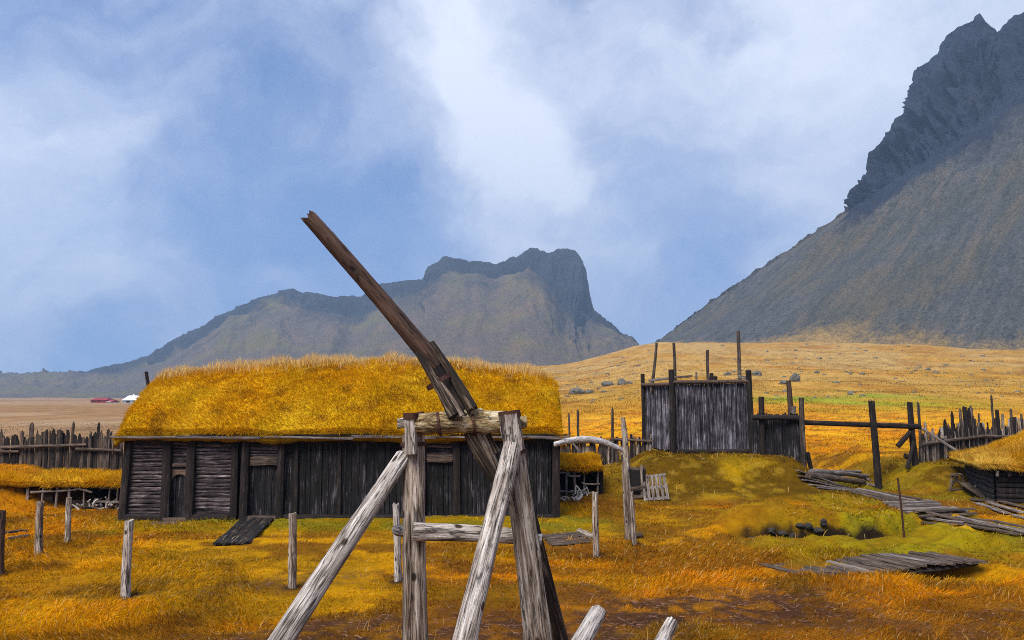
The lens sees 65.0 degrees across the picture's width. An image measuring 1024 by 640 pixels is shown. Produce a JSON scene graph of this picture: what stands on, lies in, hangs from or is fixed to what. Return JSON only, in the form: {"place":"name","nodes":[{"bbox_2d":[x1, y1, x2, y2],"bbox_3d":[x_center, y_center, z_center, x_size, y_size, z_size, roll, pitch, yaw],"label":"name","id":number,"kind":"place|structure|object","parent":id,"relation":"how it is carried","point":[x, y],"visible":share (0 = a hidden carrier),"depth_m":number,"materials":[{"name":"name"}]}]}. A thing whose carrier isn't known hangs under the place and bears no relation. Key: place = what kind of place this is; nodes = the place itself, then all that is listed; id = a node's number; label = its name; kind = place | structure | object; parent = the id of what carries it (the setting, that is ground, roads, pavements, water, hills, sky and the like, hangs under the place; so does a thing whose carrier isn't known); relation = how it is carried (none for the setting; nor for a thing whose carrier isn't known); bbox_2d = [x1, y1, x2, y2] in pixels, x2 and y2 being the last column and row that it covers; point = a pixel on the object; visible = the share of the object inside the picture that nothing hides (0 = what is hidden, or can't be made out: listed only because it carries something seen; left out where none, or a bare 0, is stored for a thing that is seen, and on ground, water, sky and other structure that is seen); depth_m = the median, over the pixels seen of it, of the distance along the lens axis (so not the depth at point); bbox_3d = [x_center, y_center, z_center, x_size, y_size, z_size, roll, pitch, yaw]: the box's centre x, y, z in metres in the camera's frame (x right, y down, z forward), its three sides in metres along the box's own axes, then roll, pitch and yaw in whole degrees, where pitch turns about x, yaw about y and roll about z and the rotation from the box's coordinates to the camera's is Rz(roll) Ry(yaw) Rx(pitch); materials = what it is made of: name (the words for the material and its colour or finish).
{"place":"outdoors","nodes":[
{"label":"outdoors","id":0,"kind":"place"},
{"bbox_2d":[0,248,638,397],"bbox_3d":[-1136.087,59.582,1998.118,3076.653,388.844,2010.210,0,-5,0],"label":"hill","id":1,"kind":"structure","parent":0,"point":[533,306],"depth_m":1626.77,"materials":[{"name":"grey stone"}]},
{"bbox_2d":[0,342,1023,639],"bbox_3d":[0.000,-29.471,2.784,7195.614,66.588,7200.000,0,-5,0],"label":"ground","id":2,"kind":"structure","parent":0,"point":[52,412],"depth_m":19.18,"materials":[{"name":"yellow plant"}]},
{"bbox_2d":[0,510,5,574],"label":"fence post","id":3,"kind":"object","parent":2,"relation":"on","point":[2,529],"visible":0.84,"depth_m":14.51,"materials":[{"name":"grey wood"}]},
{"bbox_2d":[5,529,28,532],"bbox_3d":[-11.534,4.910,18.689,0.191,0.058,0.540,-2,-9,21],"label":"loose plank","id":4,"kind":"object","parent":2,"relation":"on","point":[19,530],"visible":0.87,"depth_m":18.64,"materials":[{"name":"grey wood"}]},
{"bbox_2d":[8,534,29,538],"bbox_3d":[-11.101,4.879,18.101,0.431,0.056,0.162,-1,-4,-39],"label":"loose plank","id":5,"kind":"object","parent":2,"relation":"on","point":[20,536],"visible":0.88,"depth_m":18.05,"materials":[{"name":"grey wood"}]},
{"bbox_2d":[34,501,43,555],"bbox_3d":[-9.504,4.332,16.157,0.168,1.375,0.161,-5,-6,26],"label":"fence post","id":6,"kind":"object","parent":2,"relation":"on","point":[39,527],"visible":0.74,"depth_m":16.12,"materials":[{"name":"grey wood"}]},
{"bbox_2d":[0,466,121,508],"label":"turf shed","id":7,"kind":"structure","parent":2,"relation":"on","point":[100,482],"depth_m":22.86,"materials":[{"name":"yellow plant"}]},
{"bbox_2d":[0,421,122,470],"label":"palisade","id":8,"kind":"object","parent":2,"relation":"on","point":[95,450],"visible":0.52,"depth_m":27.17,"materials":[{"name":"grey wood"}]},
{"bbox_2d":[64,497,71,542],"bbox_3d":[-9.739,4.526,17.639,0.136,1.271,0.139,-6,-7,37],"label":"fence post","id":9,"kind":"object","parent":2,"relation":"on","point":[68,510],"visible":0.76,"depth_m":17.61,"materials":[{"name":"grey wood"}]},
{"bbox_2d":[72,498,102,509],"bbox_3d":[-12.094,5.250,23.004,0.826,0.359,0.857,0,-5,0],"label":"branch heap","id":10,"kind":"object","parent":2,"relation":"on","point":[89,503],"visible":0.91,"depth_m":22.85,"materials":[{"name":"grey wood"}]},
{"bbox_2d":[91,398,113,402],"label":"farm building","id":11,"kind":"structure","parent":2,"relation":"on","point":[99,400],"depth_m":378.12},
{"bbox_2d":[93,497,117,508],"bbox_3d":[-11.439,5.208,22.870,0.611,0.419,0.754,0,-5,0],"label":"branch heap","id":12,"kind":"object","parent":2,"relation":"on","point":[107,504],"visible":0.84,"depth_m":22.73,"materials":[{"name":"grey wood"}]},
{"bbox_2d":[106,400,119,402],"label":"farm building","id":13,"kind":"structure","parent":2,"relation":"on","point":[112,401],"depth_m":378.55,"materials":[{"name":"white paint"}]},
{"bbox_2d":[121,519,133,598],"bbox_3d":[-6.151,3.961,12.845,0.167,1.514,0.167,3,-6,-25],"label":"fence post","id":14,"kind":"object","parent":2,"relation":"on","point":[126,560],"visible":0.84,"depth_m":12.80,"materials":[{"name":"grey wood"}]},
{"bbox_2d":[122,394,137,402],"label":"farm building","id":15,"kind":"structure","parent":2,"relation":"on","point":[129,399],"depth_m":368.40,"materials":[{"name":"white paint"}]},
{"bbox_2d":[213,517,273,544],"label":"plank ramp","id":16,"kind":"structure","parent":2,"relation":"on","point":[244,530],"depth_m":18.48,"materials":[{"name":"grey wood"}]},
{"bbox_2d":[288,512,296,588],"bbox_3d":[-3.672,3.997,13.437,0.140,1.530,0.158,-2,-5,8],"label":"fence post","id":17,"kind":"object","parent":2,"relation":"on","point":[292,565],"visible":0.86,"depth_m":13.41,"materials":[{"name":"grey wood"}]},
{"bbox_2d":[109,349,581,524],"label":"longhouse","id":18,"kind":"structure","parent":2,"relation":"on","point":[315,437],"depth_m":20.83,"materials":[{"name":"yellow plant"}]},
{"bbox_2d":[171,467,184,516],"bbox_3d":[-8.609,4.470,20.815,0.484,1.323,0.053,0,-5,0],"label":"door","id":19,"kind":"structure","parent":18,"relation":"in","point":[178,482],"depth_m":20.79,"materials":[{"name":"grey wood"}]},
{"bbox_2d":[249,465,276,514],"bbox_3d":[-6.445,4.389,20.812,0.701,1.324,0.061,0,-5,0],"label":"door","id":20,"kind":"structure","parent":18,"relation":"in","point":[262,495],"depth_m":20.80,"materials":[{"name":"grey wood"}]},
{"bbox_2d":[426,461,452,515],"bbox_3d":[-1.863,4.343,20.802,0.702,1.414,0.061,0,-5,0],"label":"door","id":21,"kind":"structure","parent":18,"relation":"in","point":[434,489],"depth_m":20.79,"materials":[{"name":"black wood"}]},
{"bbox_2d":[393,502,401,581],"bbox_3d":[-1.991,4.006,13.982,0.142,1.637,0.188,17,-17,-72],"label":"fence post","id":22,"kind":"object","parent":2,"relation":"on","point":[397,555],"visible":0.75,"depth_m":13.94,"materials":[{"name":"grey wood"}]},
{"bbox_2d":[267,210,568,639],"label":"sweep crane","id":23,"kind":"object","parent":2,"relation":"on","point":[507,475],"visible":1,"depth_m":6.90,"materials":[{"name":"wood"}]},
{"bbox_2d":[542,532,590,545],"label":"buried planks","id":24,"kind":"object","parent":2,"relation":"on","point":[552,539],"visible":0.97,"depth_m":17.74,"materials":[{"name":"grey wood"}]},
{"bbox_2d":[560,493,582,501],"bbox_3d":[1.764,5.338,24.084,0.728,0.276,0.489,2,-6,-20],"label":"branch heap","id":25,"kind":"object","parent":2,"relation":"on","point":[576,497],"visible":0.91,"depth_m":23.98,"materials":[{"name":"grey wood"}]},
{"bbox_2d":[569,388,585,394],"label":"boulder","id":26,"kind":"object","parent":2,"relation":"on","point":[576,391],"visible":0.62,"depth_m":157.62,"materials":[{"name":"grey stone"}]},
{"bbox_2d":[571,482,591,495],"bbox_3d":[2.184,5.338,25.257,0.688,0.447,0.493,0,-5,0],"label":"branch heap","id":27,"kind":"object","parent":2,"relation":"on","point":[583,492],"visible":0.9,"depth_m":25.18,"materials":[{"name":"grey wood"}]},
{"bbox_2d":[560,451,605,496],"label":"turf shed","id":28,"kind":"structure","parent":2,"relation":"on","point":[577,469],"depth_m":25.64,"materials":[{"name":"yellow plant"}]},
{"bbox_2d":[576,528,592,540],"bbox_3d":[1.694,4.876,18.233,0.163,0.166,0.847,9,-7,-17],"label":"short log","id":29,"kind":"object","parent":2,"relation":"on","point":[586,534],"visible":0.68,"depth_m":18.19,"materials":[{"name":"grey wood"}]},
{"bbox_2d":[571,605,605,639],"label":"leaning log","id":30,"kind":"object","parent":2,"relation":"on","point":[590,625],"visible":1,"depth_m":5.61,"materials":[{"name":"grey wood"}]},
{"bbox_2d":[554,417,631,539],"bbox_3d":[1.781,3.679,17.753,2.070,3.024,0.224,3,-6,-26],"label":"pole gateway","id":31,"kind":"object","parent":2,"relation":"on","point":[624,450],"visible":0.91,"depth_m":18.04,"materials":[{"name":"grey wood"}]},
{"bbox_2d":[592,491,599,556],"bbox_3d":[1.688,4.257,16.161,0.151,1.597,0.137,3,-7,-39],"label":"fence post","id":32,"kind":"object","parent":2,"relation":"on","point":[595,528],"visible":0.71,"depth_m":16.12,"materials":[{"name":"grey wood"}]},
{"bbox_2d":[560,407,652,464],"bbox_3d":[3.438,4.813,30.393,3.719,3.019,0.276,-1,-5,8],"label":"palisade","id":33,"kind":"object","parent":2,"relation":"on","point":[609,455],"visible":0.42,"depth_m":30.35,"materials":[{"name":"grey wood"}]},
{"bbox_2d":[601,381,613,386],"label":"boulder","id":34,"kind":"object","parent":2,"relation":"on","point":[606,383],"visible":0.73,"depth_m":184.40,"materials":[{"name":"grey stone"}]},
{"bbox_2d":[617,378,625,384],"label":"boulder","id":35,"kind":"object","parent":2,"relation":"on","point":[621,381],"visible":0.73,"depth_m":174.88,"materials":[{"name":"grey stone"}]},
{"bbox_2d":[629,491,636,544],"bbox_3d":[2.624,4.408,17.334,0.183,1.436,0.125,0,-5,4],"label":"fence post","id":36,"kind":"object","parent":2,"relation":"on","point":[632,518],"visible":0.81,"depth_m":17.31,"materials":[{"name":"grey wood"}]},
{"bbox_2d":[624,533,643,538],"bbox_3d":[2.751,4.879,18.180,0.495,0.130,0.127,6,-40,-34],"label":"short log","id":37,"kind":"object","parent":2,"relation":"on","point":[639,535],"visible":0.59,"depth_m":18.21,"materials":[{"name":"brown wood"}]},
{"bbox_2d":[629,465,647,498],"bbox_3d":[3.859,5.152,24.978,0.740,1.314,0.709,0,-5,0],"label":"pit frame","id":38,"kind":"object","parent":2,"relation":"on","point":[638,476],"visible":0.59,"depth_m":24.77,"materials":[{"name":"grey wood"}]},
{"bbox_2d":[643,473,669,500],"bbox_3d":[4.395,5.133,24.668,0.823,0.822,0.530,0,-5,0],"label":"pallet","id":39,"kind":"object","parent":2,"relation":"on","point":[652,487],"visible":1,"depth_m":24.61,"materials":[{"name":"grey wood"}]},
{"bbox_2d":[654,617,677,639],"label":"leaning log","id":40,"kind":"object","parent":2,"relation":"on","point":[668,628],"visible":1,"depth_m":5.55,"materials":[{"name":"grey wood"}]},
{"bbox_2d":[641,331,753,453],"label":"lookout tower","id":41,"kind":"structure","parent":2,"relation":"on","point":[709,414],"depth_m":29.82,"materials":[{"name":"grey wood"}]},
{"bbox_2d":[752,371,761,375],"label":"boulder","id":42,"kind":"object","parent":2,"relation":"on","point":[757,373],"visible":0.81,"depth_m":195.24,"materials":[{"name":"grey stone"}]},
{"bbox_2d":[768,527,774,534],"bbox_3d":[6.030,4.893,18.626,0.173,0.171,0.203,0,-5,1],"label":"stone","id":43,"kind":"object","parent":2,"relation":"on","point":[771,530],"visible":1,"depth_m":18.58,"materials":[{"name":"grey stone"}]},
{"bbox_2d":[777,530,787,536],"bbox_3d":[6.252,4.946,18.602,0.265,0.147,0.180,-4,-7,34],"label":"stone","id":44,"kind":"object","parent":2,"relation":"on","point":[782,533],"visible":0.97,"depth_m":18.54,"materials":[{"name":"grey stone"}]},
{"bbox_2d":[547,343,1023,406],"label":"rubble","id":45,"kind":"object","parent":2,"relation":"on","point":[850,392],"visible":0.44,"depth_m":206.53,"materials":[{"name":"stone"}]},
{"bbox_2d":[789,533,797,537],"bbox_3d":[6.503,4.996,18.552,0.210,0.168,0.301,-3,-6,27],"label":"stone","id":46,"kind":"object","parent":2,"relation":"on","point":[793,535],"visible":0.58,"depth_m":18.46,"materials":[{"name":"grey stone"}]},
{"bbox_2d":[789,373,799,381],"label":"boulder","id":47,"kind":"object","parent":2,"relation":"on","point":[794,377],"visible":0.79,"depth_m":155.49,"materials":[{"name":"grey stone"}]},
{"bbox_2d":[795,523,804,528],"bbox_3d":[6.685,4.773,18.657,0.188,0.141,0.194,3,-6,-28],"label":"stone","id":48,"kind":"object","parent":2,"relation":"on","point":[800,525],"visible":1,"depth_m":18.60,"materials":[{"name":"grey stone"}]},
{"bbox_2d":[805,522,812,529],"bbox_3d":[6.862,4.764,18.603,0.174,0.176,0.261,-1,-6,12],"label":"stone","id":49,"kind":"object","parent":2,"relation":"on","point":[808,526],"visible":1,"depth_m":18.52,"materials":[{"name":"grey stone"}]},
{"bbox_2d":[811,527,823,533],"bbox_3d":[7.070,4.863,18.576,0.284,0.151,0.166,-1,-5,10],"label":"stone","id":50,"kind":"object","parent":2,"relation":"on","point":[817,530],"visible":1,"depth_m":18.52,"materials":[{"name":"grey stone"}]},
{"bbox_2d":[820,518,827,526],"bbox_3d":[7.231,4.702,18.655,0.165,0.204,0.179,-5,-7,41],"label":"stone","id":51,"kind":"object","parent":2,"relation":"on","point":[823,522],"visible":1,"depth_m":18.61,"materials":[{"name":"grey stone"}]},
{"bbox_2d":[805,472,865,484],"bbox_3d":[11.136,5.444,27.568,3.867,0.260,0.263,14,-23,-40],"label":"lying log","id":52,"kind":"object","parent":2,"relation":"on","point":[834,478],"visible":0.94,"depth_m":27.39,"materials":[{"name":"grey wood"}]},
{"bbox_2d":[751,380,921,489],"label":"log gate","id":53,"kind":"structure","parent":2,"relation":"on","point":[778,434],"depth_m":28.58,"materials":[{"name":"grey wood"}]},
{"bbox_2d":[808,469,868,477],"bbox_3d":[11.604,5.438,28.389,4.853,0.200,0.208,14,-44,-44],"label":"lying log","id":54,"kind":"object","parent":2,"relation":"on","point":[848,474],"visible":0.85,"depth_m":28.23,"materials":[{"name":"grey wood"}]},
{"bbox_2d":[817,469,861,472],"bbox_3d":[11.787,5.480,29.079,0.160,0.176,5.598,30,11,38],"label":"lying log","id":55,"kind":"object","parent":2,"relation":"on","point":[856,471],"visible":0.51,"depth_m":30.08,"materials":[{"name":"grey wood"}]},
{"bbox_2d":[852,482,874,486],"bbox_3d":[12.687,5.909,28.912,0.161,0.146,1.096,-14,0,-21],"label":"lying log","id":56,"kind":"object","parent":2,"relation":"on","point":[871,485],"visible":0.48,"depth_m":28.63,"materials":[{"name":"grey wood"}]},
{"bbox_2d":[758,551,987,575],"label":"planks","id":57,"kind":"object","parent":2,"relation":"on","point":[883,561],"depth_m":14.90,"materials":[{"name":"grey wood"}]},
{"bbox_2d":[897,478,904,537],"bbox_3d":[8.588,4.239,17.733,0.134,1.494,0.044,0,-5,0],"label":"iron rod","id":58,"kind":"object","parent":2,"relation":"on","point":[901,509],"visible":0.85,"depth_m":17.72,"materials":[{"name":"brown metal"}]},
{"bbox_2d":[795,469,1023,534],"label":"boardwalk","id":59,"kind":"structure","parent":2,"relation":"on","point":[932,508],"depth_m":21.76,"materials":[{"name":"grey wood"}]},
{"bbox_2d":[921,427,956,450],"bbox_3d":[15.412,4.351,28.825,0.127,0.116,1.605,-25,43,-24],"label":"leaning pole","id":60,"kind":"object","parent":2,"relation":"on","point":[938,439],"visible":0.81,"depth_m":28.88,"materials":[{"name":"grey wood"}]},
{"bbox_2d":[948,473,965,490],"bbox_3d":[14.665,5.323,26.401,0.663,0.596,0.183,0,-5,0],"label":"trestle","id":61,"kind":"object","parent":2,"relation":"on","point":[952,482],"visible":0.99,"depth_m":26.39,"materials":[{"name":"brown wood"}]},
{"bbox_2d":[917,395,1023,462],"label":"palisade","id":62,"kind":"object","parent":2,"relation":"on","point":[968,432],"visible":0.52,"depth_m":31.93,"materials":[{"name":"grey wood"}]},
{"bbox_2d":[960,482,985,497],"bbox_3d":[14.828,5.451,25.721,0.319,0.048,1.219,-2,11,-3],"label":"loose board","id":63,"kind":"object","parent":2,"relation":"on","point":[973,489],"visible":0.91,"depth_m":25.75,"materials":[{"name":"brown wood"}]},
{"bbox_2d":[969,498,998,502],"bbox_3d":[14.457,5.517,24.558,0.179,0.048,1.078,-11,-3,-18],"label":"loose board","id":64,"kind":"object","parent":2,"relation":"on","point":[981,500],"visible":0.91,"depth_m":24.61,"materials":[{"name":"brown wood"}]},
{"bbox_2d":[947,428,1023,503],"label":"turf hut","id":65,"kind":"object","parent":2,"relation":"on","point":[994,470],"visible":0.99,"depth_m":24.48,"materials":[{"name":"yellow plant"}]},
{"bbox_2d":[974,502,1010,513],"bbox_3d":[13.715,5.372,22.990,0.219,0.048,2.032,-1,-5,10],"label":"loose plank","id":66,"kind":"object","parent":2,"relation":"on","point":[993,508],"visible":0.97,"depth_m":22.73,"materials":[{"name":"grey wood"}]},
{"bbox_2d":[985,501,1023,512],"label":"loose plank","id":67,"kind":"object","parent":2,"relation":"on","point":[1006,507],"visible":0.99,"depth_m":22.74,"materials":[{"name":"grey wood"}]},
{"bbox_2d":[997,501,1023,507],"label":"loose plank","id":68,"kind":"object","parent":2,"relation":"on","point":[1013,504],"visible":1,"depth_m":23.51,"materials":[{"name":"grey wood"}]},
{"bbox_2d":[1010,514,1023,518],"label":"loose plank","id":69,"kind":"object","parent":2,"relation":"on","point":[1018,516],"visible":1,"depth_m":21.25,"materials":[{"name":"grey wood"}]},
{"bbox_2d":[0,0,1023,373],"label":"sky","id":70,"kind":"structure","parent":0,"point":[162,161],"materials":[{"name":"blue"}]},
{"bbox_2d":[654,12,1023,349],"bbox_3d":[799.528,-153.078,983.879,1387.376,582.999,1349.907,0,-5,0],"label":"mountain","id":71,"kind":"structure","parent":0,"point":[919,240],"depth_m":693.88,"materials":[{"name":"grey stone"}]}
]}

